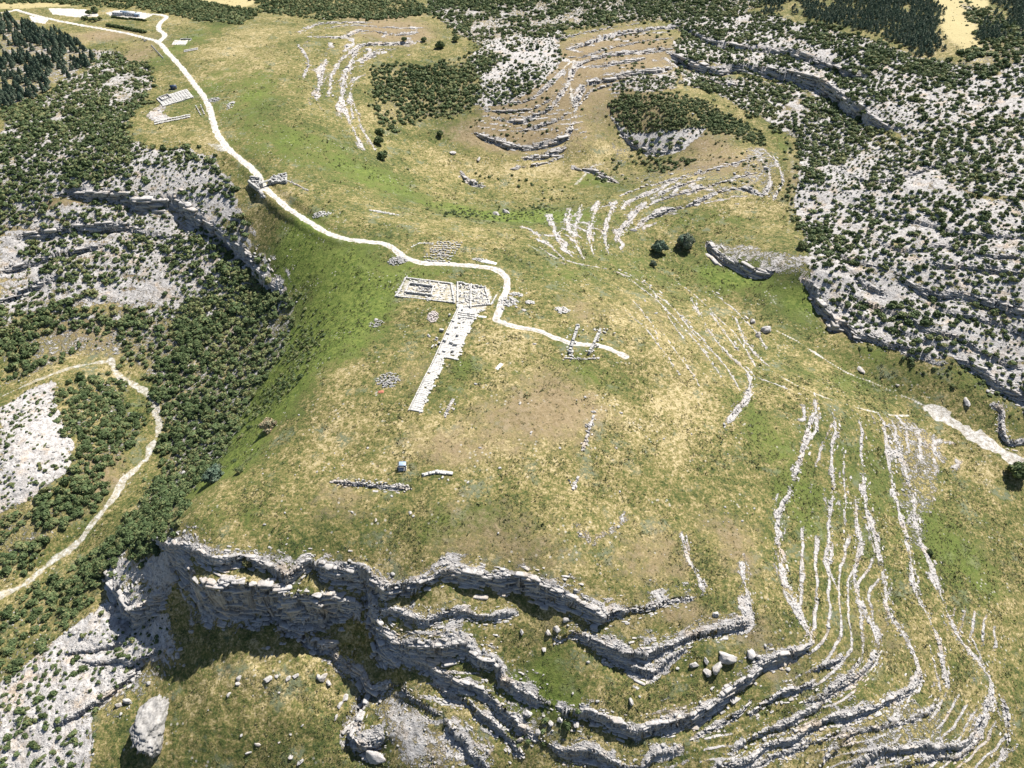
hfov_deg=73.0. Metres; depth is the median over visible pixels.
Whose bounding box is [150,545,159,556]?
shrub
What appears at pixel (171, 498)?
shrub
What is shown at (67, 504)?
shrub
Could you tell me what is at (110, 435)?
shrub
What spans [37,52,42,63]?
pine tree
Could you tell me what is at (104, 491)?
shrub
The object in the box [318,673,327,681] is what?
boulder
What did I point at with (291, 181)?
wall
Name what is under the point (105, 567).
shrub
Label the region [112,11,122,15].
building
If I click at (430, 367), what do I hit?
kerb
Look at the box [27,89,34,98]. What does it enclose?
pine tree
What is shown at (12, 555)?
shrub
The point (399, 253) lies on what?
path
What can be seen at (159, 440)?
shrub
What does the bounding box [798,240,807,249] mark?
tree
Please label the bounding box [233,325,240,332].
shrub
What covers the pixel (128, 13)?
building
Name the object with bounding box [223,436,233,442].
shrub
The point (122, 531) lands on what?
shrub
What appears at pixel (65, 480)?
shrub
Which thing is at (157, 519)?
shrub
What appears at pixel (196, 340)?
shrub
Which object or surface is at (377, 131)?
tree
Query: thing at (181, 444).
shrub
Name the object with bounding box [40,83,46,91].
pine tree
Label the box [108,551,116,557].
shrub
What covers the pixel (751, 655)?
boulder
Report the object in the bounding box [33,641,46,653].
shrub
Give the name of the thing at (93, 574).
shrub
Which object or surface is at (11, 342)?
shrub
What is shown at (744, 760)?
rubble
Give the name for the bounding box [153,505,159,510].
shrub
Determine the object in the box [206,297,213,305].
shrub
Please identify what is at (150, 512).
shrub
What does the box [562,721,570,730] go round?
shrub
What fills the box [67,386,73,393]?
shrub
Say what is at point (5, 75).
pine tree
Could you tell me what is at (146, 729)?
boulder
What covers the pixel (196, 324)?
shrub
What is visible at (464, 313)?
stone steps
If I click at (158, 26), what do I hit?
side road
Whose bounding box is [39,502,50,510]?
shrub
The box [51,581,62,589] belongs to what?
shrub
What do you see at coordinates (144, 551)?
shrub
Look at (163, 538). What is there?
shrub
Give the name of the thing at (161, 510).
shrub
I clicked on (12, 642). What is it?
shrub
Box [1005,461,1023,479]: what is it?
tree
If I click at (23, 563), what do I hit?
shrub
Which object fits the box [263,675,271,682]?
boulder
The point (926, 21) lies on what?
pine forest
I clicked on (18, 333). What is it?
shrub
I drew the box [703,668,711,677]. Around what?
boulder
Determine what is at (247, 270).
shrub
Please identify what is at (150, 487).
shrub
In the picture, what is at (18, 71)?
pine tree
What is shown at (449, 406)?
wall
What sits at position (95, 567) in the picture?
shrub
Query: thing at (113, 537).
shrub
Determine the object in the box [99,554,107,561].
shrub
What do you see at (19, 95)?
pine tree
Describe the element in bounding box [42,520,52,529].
shrub
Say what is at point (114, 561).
shrub
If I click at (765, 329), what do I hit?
boulder
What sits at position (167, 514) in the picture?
shrub
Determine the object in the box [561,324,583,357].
ruined wall
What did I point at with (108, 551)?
shrub
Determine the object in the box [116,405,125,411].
shrub
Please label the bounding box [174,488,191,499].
shrub
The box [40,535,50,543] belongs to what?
shrub
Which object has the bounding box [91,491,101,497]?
shrub
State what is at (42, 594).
shrub
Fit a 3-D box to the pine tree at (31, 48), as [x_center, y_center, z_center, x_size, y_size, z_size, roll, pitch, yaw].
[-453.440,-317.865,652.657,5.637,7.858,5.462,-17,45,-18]
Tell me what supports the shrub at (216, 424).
on the terrain
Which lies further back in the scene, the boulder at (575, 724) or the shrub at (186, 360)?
the shrub at (186, 360)
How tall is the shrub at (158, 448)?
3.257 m
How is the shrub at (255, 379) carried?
on the terrain
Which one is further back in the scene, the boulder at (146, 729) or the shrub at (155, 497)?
the shrub at (155, 497)
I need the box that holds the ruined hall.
[456,281,489,308]
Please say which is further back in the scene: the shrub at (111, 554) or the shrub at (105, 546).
the shrub at (105, 546)
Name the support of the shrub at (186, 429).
on the terrain
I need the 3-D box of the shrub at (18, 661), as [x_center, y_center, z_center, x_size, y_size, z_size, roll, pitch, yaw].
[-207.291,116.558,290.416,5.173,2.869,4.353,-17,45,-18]
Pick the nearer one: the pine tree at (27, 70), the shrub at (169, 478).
the shrub at (169, 478)
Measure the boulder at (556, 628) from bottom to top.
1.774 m
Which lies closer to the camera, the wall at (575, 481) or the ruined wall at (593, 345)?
the wall at (575, 481)
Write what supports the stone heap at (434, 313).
on the terrain
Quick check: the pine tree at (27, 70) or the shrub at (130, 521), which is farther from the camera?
the pine tree at (27, 70)
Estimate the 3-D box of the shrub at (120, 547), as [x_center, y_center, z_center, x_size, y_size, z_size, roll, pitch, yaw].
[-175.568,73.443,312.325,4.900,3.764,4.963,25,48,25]
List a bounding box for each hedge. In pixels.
[105,23,147,32]
[111,15,128,19]
[128,17,146,20]
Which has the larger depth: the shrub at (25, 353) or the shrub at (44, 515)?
the shrub at (25, 353)
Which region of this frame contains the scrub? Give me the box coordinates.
[0,0,1023,767]
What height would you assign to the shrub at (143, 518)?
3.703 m
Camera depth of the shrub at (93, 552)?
326.12 m
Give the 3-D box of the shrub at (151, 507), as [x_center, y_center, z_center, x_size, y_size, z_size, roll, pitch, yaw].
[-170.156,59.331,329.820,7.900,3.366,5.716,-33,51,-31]
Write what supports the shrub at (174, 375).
on the terrain
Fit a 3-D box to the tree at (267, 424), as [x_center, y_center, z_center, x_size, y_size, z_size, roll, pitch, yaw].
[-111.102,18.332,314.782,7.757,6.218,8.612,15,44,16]
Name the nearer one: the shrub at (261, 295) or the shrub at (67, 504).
the shrub at (67, 504)
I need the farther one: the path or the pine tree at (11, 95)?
the pine tree at (11, 95)
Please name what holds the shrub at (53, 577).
on the terrain
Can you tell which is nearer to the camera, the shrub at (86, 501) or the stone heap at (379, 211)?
the shrub at (86, 501)
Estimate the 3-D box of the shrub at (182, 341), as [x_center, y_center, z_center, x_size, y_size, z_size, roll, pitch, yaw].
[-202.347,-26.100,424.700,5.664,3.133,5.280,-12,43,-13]
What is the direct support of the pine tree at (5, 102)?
on the terrain
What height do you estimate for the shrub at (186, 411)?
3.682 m
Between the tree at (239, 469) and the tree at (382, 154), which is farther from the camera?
the tree at (382, 154)
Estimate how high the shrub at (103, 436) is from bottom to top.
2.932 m
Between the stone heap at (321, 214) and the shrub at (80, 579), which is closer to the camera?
the shrub at (80, 579)
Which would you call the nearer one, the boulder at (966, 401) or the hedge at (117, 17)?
the boulder at (966, 401)
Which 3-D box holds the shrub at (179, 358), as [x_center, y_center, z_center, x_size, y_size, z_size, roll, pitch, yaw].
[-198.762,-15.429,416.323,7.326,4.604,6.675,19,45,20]
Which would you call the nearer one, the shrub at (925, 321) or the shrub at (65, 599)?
the shrub at (65, 599)
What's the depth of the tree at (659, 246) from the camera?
452.98 m
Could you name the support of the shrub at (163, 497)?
on the terrain
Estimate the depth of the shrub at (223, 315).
429.66 m
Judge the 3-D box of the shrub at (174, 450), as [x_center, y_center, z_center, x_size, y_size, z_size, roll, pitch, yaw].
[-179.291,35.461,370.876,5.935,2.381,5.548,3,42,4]
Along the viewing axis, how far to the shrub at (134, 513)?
336.62 m
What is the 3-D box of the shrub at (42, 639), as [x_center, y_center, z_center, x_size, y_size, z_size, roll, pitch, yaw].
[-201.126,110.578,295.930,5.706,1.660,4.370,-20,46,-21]
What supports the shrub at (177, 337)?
on the terrain
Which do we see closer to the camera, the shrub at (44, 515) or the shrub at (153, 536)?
the shrub at (153, 536)
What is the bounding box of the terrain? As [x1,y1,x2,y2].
[0,0,1023,767]
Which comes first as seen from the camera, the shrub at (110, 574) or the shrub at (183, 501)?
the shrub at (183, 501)
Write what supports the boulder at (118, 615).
on the terrain
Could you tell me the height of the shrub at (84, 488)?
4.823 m
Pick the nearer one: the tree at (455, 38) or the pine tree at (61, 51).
the pine tree at (61, 51)
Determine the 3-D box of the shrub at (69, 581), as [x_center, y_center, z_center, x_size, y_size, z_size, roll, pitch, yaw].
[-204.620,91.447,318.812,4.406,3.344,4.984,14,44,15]
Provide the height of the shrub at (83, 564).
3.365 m
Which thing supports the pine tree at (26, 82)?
on the terrain
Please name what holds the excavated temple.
on the terrain
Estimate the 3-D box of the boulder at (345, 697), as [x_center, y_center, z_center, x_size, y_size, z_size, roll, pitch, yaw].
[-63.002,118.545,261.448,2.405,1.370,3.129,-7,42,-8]
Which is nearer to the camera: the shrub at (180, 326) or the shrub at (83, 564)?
the shrub at (83, 564)
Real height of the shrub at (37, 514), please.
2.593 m
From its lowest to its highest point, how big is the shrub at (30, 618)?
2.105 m
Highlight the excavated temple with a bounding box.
[156,89,193,106]
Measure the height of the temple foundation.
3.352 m
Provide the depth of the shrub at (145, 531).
301.30 m
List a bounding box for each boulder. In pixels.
[114,612,121,617]
[115,702,122,707]
[122,698,130,703]
[129,694,168,758]
[166,647,174,656]
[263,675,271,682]
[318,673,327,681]
[342,694,347,701]
[365,749,385,764]
[524,710,531,717]
[535,729,540,735]
[553,625,560,632]
[573,721,578,727]
[689,662,698,667]
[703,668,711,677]
[712,612,718,616]
[712,662,721,674]
[719,651,736,663]
[747,648,756,659]
[760,326,770,333]
[857,366,864,373]
[963,397,970,406]
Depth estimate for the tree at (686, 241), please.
458.69 m
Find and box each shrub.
[0,552,7,557]
[1,607,12,618]
[2,646,15,655]
[5,637,18,646]
[5,662,13,670]
[7,339,17,346]
[7,551,18,559]
[11,657,24,666]
[14,331,22,337]
[17,559,28,567]
[18,550,29,561]
[20,350,32,358]
[22,324,29,330]
[24,598,39,607]
[26,614,38,621]
[27,540,37,551]
[29,552,38,559]
[29,740,37,748]
[31,606,43,616]
[32,509,41,519]
[32,588,42,596]
[33,494,41,504]
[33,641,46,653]
[34,638,46,644]
[35,519,44,528]
[37,315,48,320]
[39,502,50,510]
[39,591,48,599]
[40,510,50,520]
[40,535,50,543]
[40,612,52,621]
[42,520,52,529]
[44,319,53,324]
[45,593,58,603]
[47,573,59,585]
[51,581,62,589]
[52,494,64,504]
[53,485,64,493]
[58,476,70,485]
[59,517,68,526]
[61,596,70,603]
[62,501,72,509]
[62,578,72,586]
[66,504,83,517]
[66,589,73,596]
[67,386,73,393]
[67,505,77,509]
[69,479,80,487]
[71,608,78,618]
[72,486,79,492]
[72,576,84,584]
[72,598,82,605]
[73,497,82,505]
[77,432,87,438]
[78,482,91,495]
[79,562,85,573]
[81,444,92,451]
[82,439,90,445]
[82,498,90,504]
[82,562,92,576]
[84,568,91,576]
[84,575,93,583]
[87,546,98,557]
[88,571,101,577]
[88,578,97,584]
[89,485,97,494]
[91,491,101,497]
[92,562,100,572]
[99,434,107,438]
[99,488,109,494]
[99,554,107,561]
[99,560,107,570]
[101,542,114,552]
[103,563,109,570]
[105,547,115,555]
[107,432,114,438]
[108,535,116,542]
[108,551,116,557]
[108,557,117,564]
[108,570,114,577]
[112,414,122,422]
[114,400,123,405]
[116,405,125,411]
[118,529,126,537]
[118,543,125,551]
[121,511,130,520]
[124,439,136,445]
[124,519,135,526]
[124,529,134,538]
[125,533,135,543]
[130,509,137,516]
[130,540,138,547]
[137,531,143,544]
[138,515,146,524]
[140,527,150,536]
[141,502,149,508]
[141,519,150,527]
[141,541,151,553]
[146,501,159,511]
[146,510,154,516]
[147,391,159,397]
[147,482,155,492]
[149,517,161,528]
[150,532,156,539]
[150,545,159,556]
[151,494,159,501]
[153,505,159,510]
[154,445,162,451]
[157,437,163,444]
[157,506,167,514]
[158,457,167,465]
[158,493,171,503]
[159,477,167,484]
[160,356,172,364]
[160,525,167,531]
[160,532,166,541]
[161,403,168,409]
[162,511,172,520]
[163,394,172,399]
[164,500,173,506]
[166,475,174,481]
[166,493,175,501]
[171,372,178,379]
[172,447,177,453]
[173,426,183,432]
[173,497,184,503]
[174,333,184,340]
[174,433,184,441]
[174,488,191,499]
[175,323,186,330]
[175,354,185,362]
[176,441,184,446]
[177,345,187,351]
[177,498,190,506]
[178,338,186,344]
[182,356,189,363]
[183,408,191,415]
[183,426,192,432]
[185,332,193,338]
[187,431,196,437]
[187,438,195,444]
[188,420,198,426]
[191,338,199,343]
[192,321,202,328]
[192,327,205,333]
[192,476,200,484]
[193,404,202,411]
[195,343,204,350]
[199,409,205,416]
[201,350,210,356]
[201,461,211,468]
[202,335,209,339]
[202,414,208,421]
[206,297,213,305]
[208,361,214,367]
[210,421,220,429]
[216,451,221,456]
[220,312,227,318]
[223,424,230,431]
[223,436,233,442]
[227,303,242,312]
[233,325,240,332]
[236,327,245,332]
[243,267,251,273]
[250,375,261,383]
[257,293,265,301]
[270,296,277,303]
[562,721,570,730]
[920,319,930,324]
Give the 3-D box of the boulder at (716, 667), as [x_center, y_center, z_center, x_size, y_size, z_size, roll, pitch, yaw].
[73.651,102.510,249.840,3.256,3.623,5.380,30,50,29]
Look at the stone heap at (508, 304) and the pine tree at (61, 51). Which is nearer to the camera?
the stone heap at (508, 304)
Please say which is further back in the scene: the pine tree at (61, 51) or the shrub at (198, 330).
the pine tree at (61, 51)
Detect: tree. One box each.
[0,61,6,68]
[1,56,7,64]
[3,71,8,78]
[3,98,9,105]
[5,93,10,103]
[6,9,11,18]
[9,90,16,99]
[12,79,17,86]
[15,73,23,83]
[16,67,22,73]
[17,91,23,99]
[19,53,26,61]
[24,78,30,85]
[25,65,29,75]
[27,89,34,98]
[29,42,35,50]
[29,67,35,76]
[35,36,40,44]
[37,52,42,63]
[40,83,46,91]
[59,47,64,54]
[84,56,91,66]
[90,6,98,12]
[200,463,224,483]
[235,466,242,473]
[242,557,251,567]
[259,416,276,434]
[373,136,383,143]
[374,128,384,134]
[376,150,387,159]
[435,40,444,47]
[436,130,443,135]
[452,35,458,40]
[650,239,669,252]
[650,260,656,265]
[676,232,695,248]
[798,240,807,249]
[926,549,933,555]
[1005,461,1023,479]
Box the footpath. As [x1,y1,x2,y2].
[496,320,625,356]
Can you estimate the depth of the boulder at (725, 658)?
250.49 m
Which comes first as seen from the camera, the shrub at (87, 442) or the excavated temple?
the shrub at (87, 442)
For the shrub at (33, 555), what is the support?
on the terrain
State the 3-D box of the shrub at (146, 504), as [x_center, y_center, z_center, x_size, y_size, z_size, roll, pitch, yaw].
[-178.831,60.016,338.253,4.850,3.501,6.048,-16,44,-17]
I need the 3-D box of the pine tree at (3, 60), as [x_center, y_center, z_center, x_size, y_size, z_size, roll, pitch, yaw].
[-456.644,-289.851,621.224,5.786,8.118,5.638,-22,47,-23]
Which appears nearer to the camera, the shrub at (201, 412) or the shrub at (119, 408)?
the shrub at (201, 412)
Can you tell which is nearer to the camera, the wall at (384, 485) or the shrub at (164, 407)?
the wall at (384, 485)
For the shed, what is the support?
on the terrain
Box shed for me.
[169,85,176,89]
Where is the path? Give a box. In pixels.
[264,188,509,319]
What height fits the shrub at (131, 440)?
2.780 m
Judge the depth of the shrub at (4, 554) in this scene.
331.17 m
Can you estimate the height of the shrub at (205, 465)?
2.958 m
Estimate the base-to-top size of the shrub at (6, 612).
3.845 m
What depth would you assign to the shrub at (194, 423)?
379.89 m
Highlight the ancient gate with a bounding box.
[247,172,286,192]
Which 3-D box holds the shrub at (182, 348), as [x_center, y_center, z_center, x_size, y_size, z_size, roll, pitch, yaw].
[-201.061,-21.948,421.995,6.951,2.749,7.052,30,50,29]
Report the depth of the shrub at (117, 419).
387.18 m
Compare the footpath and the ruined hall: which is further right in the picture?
the footpath
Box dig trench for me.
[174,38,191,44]
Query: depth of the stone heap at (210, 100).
560.25 m
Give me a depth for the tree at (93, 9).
757.16 m
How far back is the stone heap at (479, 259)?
392.87 m
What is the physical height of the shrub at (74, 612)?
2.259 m
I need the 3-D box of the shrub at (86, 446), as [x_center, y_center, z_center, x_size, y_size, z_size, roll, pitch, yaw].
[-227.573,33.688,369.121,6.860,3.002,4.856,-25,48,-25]
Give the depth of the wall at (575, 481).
280.62 m
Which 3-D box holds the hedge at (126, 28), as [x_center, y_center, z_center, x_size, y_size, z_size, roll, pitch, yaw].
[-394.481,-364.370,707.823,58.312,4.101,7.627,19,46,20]
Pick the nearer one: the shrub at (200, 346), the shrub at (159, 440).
the shrub at (159, 440)
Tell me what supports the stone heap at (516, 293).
on the terrain
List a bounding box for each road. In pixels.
[16,9,267,188]
[140,14,167,41]
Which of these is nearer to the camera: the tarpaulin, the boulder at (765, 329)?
the tarpaulin
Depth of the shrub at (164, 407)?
394.26 m
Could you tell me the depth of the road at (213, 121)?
567.63 m
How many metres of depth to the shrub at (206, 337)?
421.26 m
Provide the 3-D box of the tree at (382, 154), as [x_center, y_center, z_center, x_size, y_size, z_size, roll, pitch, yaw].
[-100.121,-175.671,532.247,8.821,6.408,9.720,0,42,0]
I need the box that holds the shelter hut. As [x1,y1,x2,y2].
[397,462,406,470]
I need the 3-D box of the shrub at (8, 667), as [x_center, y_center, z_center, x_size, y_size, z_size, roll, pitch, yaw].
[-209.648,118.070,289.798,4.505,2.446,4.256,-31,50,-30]
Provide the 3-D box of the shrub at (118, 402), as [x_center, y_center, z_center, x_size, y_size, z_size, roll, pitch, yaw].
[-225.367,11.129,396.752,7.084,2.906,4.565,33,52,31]
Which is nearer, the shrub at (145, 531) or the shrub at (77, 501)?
the shrub at (145, 531)
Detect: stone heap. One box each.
[207,97,220,101]
[226,101,234,109]
[312,211,330,218]
[369,210,397,214]
[369,320,383,327]
[376,372,400,387]
[387,256,407,265]
[427,311,438,322]
[472,258,488,261]
[499,296,518,306]
[508,292,522,296]
[554,306,570,313]
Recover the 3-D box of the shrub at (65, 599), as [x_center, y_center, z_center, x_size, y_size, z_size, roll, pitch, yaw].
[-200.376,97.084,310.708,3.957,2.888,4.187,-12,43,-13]
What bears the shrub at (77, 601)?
on the terrain
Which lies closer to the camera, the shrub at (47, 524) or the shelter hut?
the shelter hut
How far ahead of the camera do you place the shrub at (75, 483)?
353.13 m
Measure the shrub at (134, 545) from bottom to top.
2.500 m
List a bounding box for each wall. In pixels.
[287,180,308,190]
[334,477,411,492]
[422,470,452,479]
[439,399,455,417]
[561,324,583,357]
[562,357,599,361]
[568,476,579,490]
[579,328,615,356]
[580,415,595,450]
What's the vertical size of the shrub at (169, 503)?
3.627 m
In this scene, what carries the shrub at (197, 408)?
on the terrain
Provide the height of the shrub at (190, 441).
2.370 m
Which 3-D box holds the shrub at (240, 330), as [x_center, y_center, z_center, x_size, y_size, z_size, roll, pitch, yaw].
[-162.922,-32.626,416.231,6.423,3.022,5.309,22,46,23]
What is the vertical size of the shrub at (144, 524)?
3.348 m
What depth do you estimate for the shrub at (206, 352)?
414.70 m
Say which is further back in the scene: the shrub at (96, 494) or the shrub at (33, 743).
the shrub at (96, 494)
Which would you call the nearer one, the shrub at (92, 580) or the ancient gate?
the shrub at (92, 580)
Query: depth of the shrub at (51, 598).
313.86 m
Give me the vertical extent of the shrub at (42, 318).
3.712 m
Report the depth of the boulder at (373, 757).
250.38 m
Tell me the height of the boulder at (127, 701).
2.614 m
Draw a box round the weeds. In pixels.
[0,0,1023,767]
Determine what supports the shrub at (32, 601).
on the terrain
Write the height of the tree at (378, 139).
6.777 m
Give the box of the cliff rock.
[0,21,1023,767]
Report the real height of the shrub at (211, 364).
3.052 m
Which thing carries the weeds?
on the terrain
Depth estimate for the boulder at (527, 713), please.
246.82 m
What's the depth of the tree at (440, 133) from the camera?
589.32 m
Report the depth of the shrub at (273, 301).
410.37 m
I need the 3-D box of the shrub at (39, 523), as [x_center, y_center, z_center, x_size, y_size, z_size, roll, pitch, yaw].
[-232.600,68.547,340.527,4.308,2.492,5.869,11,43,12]
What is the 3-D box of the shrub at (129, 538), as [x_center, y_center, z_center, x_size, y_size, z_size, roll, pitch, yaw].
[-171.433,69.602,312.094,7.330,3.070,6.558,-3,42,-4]
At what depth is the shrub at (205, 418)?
378.03 m
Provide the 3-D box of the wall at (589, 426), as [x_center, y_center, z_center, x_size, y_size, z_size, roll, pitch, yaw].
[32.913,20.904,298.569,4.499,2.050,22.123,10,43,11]
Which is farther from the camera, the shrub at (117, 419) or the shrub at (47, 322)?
the shrub at (47, 322)
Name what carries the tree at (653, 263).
on the terrain
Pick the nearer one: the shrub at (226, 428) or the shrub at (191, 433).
the shrub at (226, 428)
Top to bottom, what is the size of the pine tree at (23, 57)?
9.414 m
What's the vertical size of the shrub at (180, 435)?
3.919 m
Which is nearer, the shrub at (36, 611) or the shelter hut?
the shelter hut
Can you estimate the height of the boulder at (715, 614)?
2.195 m
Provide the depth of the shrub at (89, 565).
318.89 m
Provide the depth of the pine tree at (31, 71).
597.05 m
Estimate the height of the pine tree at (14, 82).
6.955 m
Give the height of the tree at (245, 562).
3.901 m
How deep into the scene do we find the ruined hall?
364.19 m
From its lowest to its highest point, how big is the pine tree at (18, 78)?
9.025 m
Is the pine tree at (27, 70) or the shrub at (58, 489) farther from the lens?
the pine tree at (27, 70)
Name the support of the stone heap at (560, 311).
on the terrain
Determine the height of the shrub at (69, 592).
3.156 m
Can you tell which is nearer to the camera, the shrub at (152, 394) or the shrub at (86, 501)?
the shrub at (86, 501)
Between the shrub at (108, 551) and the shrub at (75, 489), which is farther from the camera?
the shrub at (75, 489)
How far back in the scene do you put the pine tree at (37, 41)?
663.70 m
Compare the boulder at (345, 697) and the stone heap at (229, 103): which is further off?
the stone heap at (229, 103)
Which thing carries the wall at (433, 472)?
on the terrain
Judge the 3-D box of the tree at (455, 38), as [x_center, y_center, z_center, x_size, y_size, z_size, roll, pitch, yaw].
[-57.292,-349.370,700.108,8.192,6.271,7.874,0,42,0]
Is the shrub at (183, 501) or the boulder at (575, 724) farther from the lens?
the shrub at (183, 501)
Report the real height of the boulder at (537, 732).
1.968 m
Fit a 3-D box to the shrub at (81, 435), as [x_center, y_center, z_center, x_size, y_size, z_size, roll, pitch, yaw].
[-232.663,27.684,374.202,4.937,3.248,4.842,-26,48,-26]
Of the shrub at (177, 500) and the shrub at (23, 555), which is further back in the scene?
the shrub at (23, 555)
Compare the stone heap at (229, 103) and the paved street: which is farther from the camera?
the stone heap at (229, 103)
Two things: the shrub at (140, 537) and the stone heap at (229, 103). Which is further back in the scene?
the stone heap at (229, 103)
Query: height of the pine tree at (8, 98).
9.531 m
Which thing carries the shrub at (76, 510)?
on the terrain
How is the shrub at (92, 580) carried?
on the terrain
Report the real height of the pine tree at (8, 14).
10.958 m
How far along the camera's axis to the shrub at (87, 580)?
311.93 m
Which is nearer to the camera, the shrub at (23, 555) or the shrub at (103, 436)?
the shrub at (23, 555)
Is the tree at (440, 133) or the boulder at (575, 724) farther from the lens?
the tree at (440, 133)
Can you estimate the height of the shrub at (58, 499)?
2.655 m
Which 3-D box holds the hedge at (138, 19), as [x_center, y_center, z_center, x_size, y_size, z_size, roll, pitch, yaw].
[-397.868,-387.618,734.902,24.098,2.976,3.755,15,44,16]
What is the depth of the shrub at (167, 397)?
399.83 m
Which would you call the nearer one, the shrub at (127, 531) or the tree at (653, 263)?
the shrub at (127, 531)
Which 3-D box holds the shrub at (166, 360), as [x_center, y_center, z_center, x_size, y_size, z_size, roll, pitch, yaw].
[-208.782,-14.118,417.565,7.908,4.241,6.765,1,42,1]
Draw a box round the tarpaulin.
[481,260,496,264]
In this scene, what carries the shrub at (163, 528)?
on the terrain
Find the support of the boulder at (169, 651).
on the terrain
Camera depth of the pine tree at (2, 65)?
614.62 m
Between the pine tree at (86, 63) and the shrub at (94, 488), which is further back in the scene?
the pine tree at (86, 63)
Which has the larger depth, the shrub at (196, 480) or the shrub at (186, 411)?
the shrub at (186, 411)
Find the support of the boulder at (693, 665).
on the terrain
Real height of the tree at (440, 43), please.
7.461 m
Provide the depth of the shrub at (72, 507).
345.58 m
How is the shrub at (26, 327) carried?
on the terrain
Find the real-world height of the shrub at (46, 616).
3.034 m
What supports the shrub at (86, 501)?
on the terrain
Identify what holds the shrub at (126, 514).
on the terrain
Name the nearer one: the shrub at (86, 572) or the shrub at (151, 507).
the shrub at (86, 572)
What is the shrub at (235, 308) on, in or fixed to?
on the terrain
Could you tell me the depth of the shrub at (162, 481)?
351.54 m
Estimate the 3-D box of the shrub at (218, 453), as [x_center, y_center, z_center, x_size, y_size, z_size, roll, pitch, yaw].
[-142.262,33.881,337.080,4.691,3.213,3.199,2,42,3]
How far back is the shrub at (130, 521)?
330.82 m
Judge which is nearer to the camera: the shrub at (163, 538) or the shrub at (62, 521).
the shrub at (163, 538)
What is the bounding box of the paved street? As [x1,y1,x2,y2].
[410,306,479,412]
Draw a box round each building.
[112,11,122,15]
[125,11,135,15]
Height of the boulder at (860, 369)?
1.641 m
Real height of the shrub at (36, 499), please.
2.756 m
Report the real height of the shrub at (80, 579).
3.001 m
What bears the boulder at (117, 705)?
on the terrain
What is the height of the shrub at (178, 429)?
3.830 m
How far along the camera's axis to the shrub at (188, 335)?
425.24 m
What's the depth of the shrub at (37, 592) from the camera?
318.07 m
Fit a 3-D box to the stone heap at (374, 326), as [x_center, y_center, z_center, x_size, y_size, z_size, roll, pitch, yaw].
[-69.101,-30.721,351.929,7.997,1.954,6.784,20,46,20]
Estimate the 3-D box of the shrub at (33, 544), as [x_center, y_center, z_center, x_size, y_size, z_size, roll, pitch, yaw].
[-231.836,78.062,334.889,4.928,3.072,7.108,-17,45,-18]
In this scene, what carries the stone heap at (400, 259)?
on the terrain
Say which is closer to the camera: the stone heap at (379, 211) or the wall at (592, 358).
the wall at (592, 358)
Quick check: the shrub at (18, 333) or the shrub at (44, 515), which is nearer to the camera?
the shrub at (44, 515)
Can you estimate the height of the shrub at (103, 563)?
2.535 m
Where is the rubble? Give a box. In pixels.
[0,0,1023,767]
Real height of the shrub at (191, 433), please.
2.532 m
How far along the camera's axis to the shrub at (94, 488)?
353.34 m
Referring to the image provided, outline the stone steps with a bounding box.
[457,311,476,319]
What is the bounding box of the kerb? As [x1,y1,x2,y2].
[408,306,458,412]
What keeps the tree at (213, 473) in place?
on the terrain
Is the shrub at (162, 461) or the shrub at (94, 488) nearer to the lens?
the shrub at (94, 488)
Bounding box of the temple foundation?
[395,277,454,303]
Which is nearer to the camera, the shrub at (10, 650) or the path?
the shrub at (10, 650)

